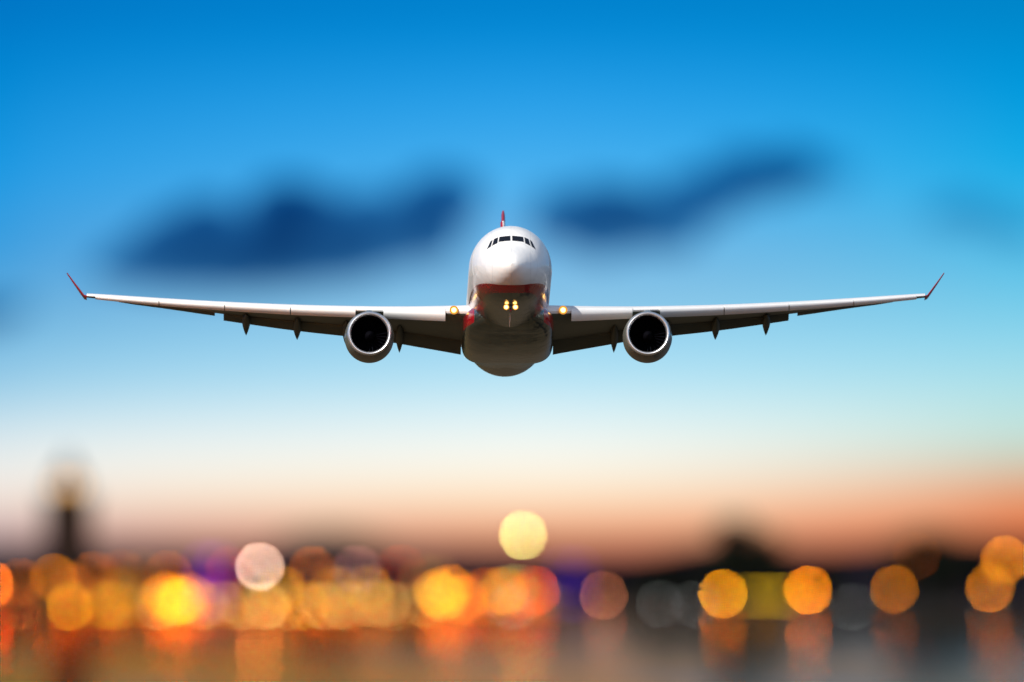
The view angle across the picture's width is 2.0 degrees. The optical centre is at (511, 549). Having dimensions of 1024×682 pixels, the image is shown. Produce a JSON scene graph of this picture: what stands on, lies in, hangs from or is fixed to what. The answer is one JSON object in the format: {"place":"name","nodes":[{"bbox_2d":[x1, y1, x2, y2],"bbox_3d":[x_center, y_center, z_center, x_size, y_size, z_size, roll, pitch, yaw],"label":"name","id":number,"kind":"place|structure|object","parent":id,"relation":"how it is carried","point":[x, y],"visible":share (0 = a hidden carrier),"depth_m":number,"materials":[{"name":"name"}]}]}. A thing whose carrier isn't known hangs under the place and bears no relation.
{"place":"outdoors","nodes":[
{"label":"outdoors","id":0,"kind":"place"},
{"bbox_2d":[0,563,36,607],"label":"building","id":1,"kind":"structure","parent":0,"point":[28,599],"depth_m":6080.00,"materials":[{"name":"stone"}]},
{"bbox_2d":[40,451,95,607],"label":"tower","id":2,"kind":"structure","parent":0,"point":[67,533],"depth_m":6055.06,"materials":[{"name":"brick"}]},
{"bbox_2d":[64,512,70,522],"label":"window","id":3,"kind":"structure","parent":2,"relation":"in","point":[67,515],"depth_m":6055.36,"materials":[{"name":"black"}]},
{"bbox_2d":[92,556,130,607],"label":"building","id":4,"kind":"structure","parent":0,"point":[106,570],"depth_m":6070.00,"materials":[{"name":"brick"}]},
{"bbox_2d":[134,563,190,607],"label":"building","id":5,"kind":"structure","parent":0,"point":[151,582],"depth_m":6085.00,"materials":[{"name":"stone"}]},
{"bbox_2d":[166,573,169,607],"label":"bank lamp","id":6,"kind":"object","parent":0,"point":[167,574],"visible":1,"depth_m":6009.83,"materials":[{"name":"paint"}]},
{"bbox_2d":[197,553,224,607],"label":"building","id":7,"kind":"structure","parent":0,"point":[210,578],"depth_m":6075.00,"materials":[{"name":"stone"}]},
{"bbox_2d":[258,565,260,607],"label":"bank lamp","id":8,"kind":"object","parent":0,"point":[259,567],"visible":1,"depth_m":6007.19,"materials":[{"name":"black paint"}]},
{"bbox_2d":[284,542,370,607],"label":"building","id":9,"kind":"structure","parent":0,"point":[334,565],"depth_m":6120.00,"materials":[{"name":"stone"}]},
{"bbox_2d":[386,558,445,607],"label":"building","id":10,"kind":"structure","parent":0,"point":[422,579],"depth_m":6090.00,"materials":[{"name":"brick"}]},
{"bbox_2d":[460,565,546,607],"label":"building","id":11,"kind":"structure","parent":0,"point":[478,581],"depth_m":6100.00,"materials":[{"name":"stone"}]},
{"bbox_2d":[67,211,943,376],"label":"airliner","id":12,"kind":"object","parent":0,"point":[507,320],"visible":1,"depth_m":1996.20,"materials":[{"name":"paint"}]},
{"bbox_2d":[0,611,1023,681],"bbox_3d":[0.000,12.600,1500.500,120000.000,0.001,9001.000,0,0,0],"label":"water","id":13,"kind":"structure","parent":0,"point":[511,646],"depth_m":3789.31,"materials":[{"name":"grey liquid"}]},
{"bbox_2d":[0,530,1023,590],"bbox_3d":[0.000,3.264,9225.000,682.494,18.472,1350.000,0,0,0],"label":"hills","id":14,"kind":"structure","parent":0,"point":[602,569],"depth_m":8895.69,"materials":[{"name":"black"}]},
{"bbox_2d":[0,591,1023,610],"bbox_3d":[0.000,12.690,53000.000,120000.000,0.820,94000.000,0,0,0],"label":"ground","id":15,"kind":"structure","parent":0,"point":[687,599],"depth_m":6618.43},
{"bbox_2d":[0,551,36,607],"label":"tree","id":16,"kind":"object","parent":15,"relation":"on","point":[15,568],"visible":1,"depth_m":6049.20,"materials":[{"name":"plant"}]},
{"bbox_2d":[232,558,275,607],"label":"tree","id":17,"kind":"object","parent":15,"relation":"on","point":[246,574],"visible":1,"depth_m":6048.57,"materials":[{"name":"plant"}]},
{"bbox_2d":[0,608,1023,608],"bbox_3d":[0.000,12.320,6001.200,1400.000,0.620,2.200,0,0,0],"label":"quay wall","id":18,"kind":"structure","parent":15,"relation":"on","point":[511,608],"depth_m":6000.10,"materials":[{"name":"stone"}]},
{"bbox_2d":[613,566,645,607],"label":"tree","id":19,"kind":"object","parent":15,"relation":"on","point":[628,581],"visible":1,"depth_m":6038.71,"materials":[{"name":"plant"}]},
{"bbox_2d":[639,551,690,607],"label":"tree","id":20,"kind":"object","parent":15,"relation":"on","point":[668,577],"visible":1,"depth_m":6058.05,"materials":[{"name":"plant"}]},
{"bbox_2d":[685,546,727,607],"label":"tree","id":21,"kind":"object","parent":15,"relation":"on","point":[705,588],"visible":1,"depth_m":6060.98,"materials":[{"name":"plant"}]},
{"bbox_2d":[696,537,747,607],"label":"tree","id":22,"kind":"object","parent":15,"relation":"on","point":[730,568],"visible":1,"depth_m":6039.36,"materials":[{"name":"plant"}]},
{"bbox_2d":[709,514,777,607],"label":"tree","id":23,"kind":"object","parent":15,"relation":"on","point":[737,531],"visible":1,"depth_m":6047.47,"materials":[{"name":"plant"}]},
{"bbox_2d":[749,529,780,592],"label":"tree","id":24,"kind":"object","parent":15,"relation":"on","point":[778,540],"visible":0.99,"depth_m":6064.33,"materials":[{"name":"plant"}]},
{"bbox_2d":[749,540,801,592],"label":"tree","id":25,"kind":"object","parent":15,"relation":"on","point":[780,577],"visible":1,"depth_m":6043.41,"materials":[{"name":"plant"}]},
{"bbox_2d":[802,555,851,607],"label":"tree","id":26,"kind":"object","parent":15,"relation":"on","point":[835,575],"visible":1,"depth_m":6053.63,"materials":[{"name":"plant"}]},
{"bbox_2d":[877,537,928,607],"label":"tree","id":27,"kind":"object","parent":15,"relation":"on","point":[898,568],"visible":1,"depth_m":6058.54,"materials":[{"name":"plant"}]},
{"bbox_2d":[904,525,963,607],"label":"tree","id":28,"kind":"object","parent":15,"relation":"on","point":[922,544],"visible":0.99,"depth_m":6068.52,"materials":[{"name":"plant"}]},
{"bbox_2d":[920,532,956,607],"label":"tree","id":29,"kind":"object","parent":15,"relation":"on","point":[945,601],"visible":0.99,"depth_m":6084.64,"materials":[{"name":"plant"}]},
{"bbox_2d":[928,538,990,607],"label":"tree","id":30,"kind":"object","parent":15,"relation":"on","point":[957,569],"visible":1,"depth_m":6048.41,"materials":[{"name":"plant"}]},
{"bbox_2d":[976,541,1023,607],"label":"tree","id":31,"kind":"object","parent":15,"relation":"on","point":[1014,556],"visible":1,"depth_m":6058.35,"materials":[{"name":"plant"}]},
{"bbox_2d":[0,0,1023,552],"label":"sky","id":32,"kind":"structure","parent":0,"point":[298,152],"materials":[{"name":"blue"}]},
{"bbox_2d":[521,534,524,607],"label":"bank lamp","id":33,"kind":"object","parent":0,"point":[522,535],"visible":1,"depth_m":6008.54,"materials":[{"name":"paint"}]},
{"bbox_2d":[557,559,586,607],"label":"building","id":34,"kind":"structure","parent":0,"point":[571,583],"depth_m":6085.00,"materials":[{"name":"stone"}]},
{"bbox_2d":[743,593,794,607],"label":"pavilion","id":35,"kind":"structure","parent":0,"point":[768,600],"depth_m":6026.10,"materials":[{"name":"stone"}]},
{"bbox_2d":[840,566,891,607],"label":"building","id":36,"kind":"structure","parent":0,"point":[867,587],"depth_m":6090.00,"materials":[{"name":"stone"}]},
{"bbox_2d":[870,579,874,586],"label":"window","id":37,"kind":"structure","parent":36,"relation":"in","point":[872,581],"depth_m":6089.46,"materials":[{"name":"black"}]},
{"bbox_2d":[915,554,917,607],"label":"bank lamp","id":38,"kind":"object","parent":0,"point":[916,555],"visible":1,"depth_m":6005.90,"materials":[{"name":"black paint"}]},
{"bbox_2d":[963,559,1023,607],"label":"building","id":39,"kind":"structure","parent":0,"point":[977,598],"depth_m":6110.00,"materials":[{"name":"stone"}]},
{"bbox_2d":[968,596,973,602],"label":"window","id":40,"kind":"structure","parent":39,"relation":"in","point":[970,598],"depth_m":6110.31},
{"bbox_2d":[1011,596,1016,602],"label":"window","id":41,"kind":"structure","parent":39,"relation":"in","point":[1013,598],"depth_m":6110.31,"materials":[{"name":"black"}]},
{"bbox_2d":[1003,558,1005,607],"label":"bank lamp","id":42,"kind":"object","parent":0,"point":[1004,560],"visible":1,"depth_m":6008.49,"materials":[{"name":"paint"}]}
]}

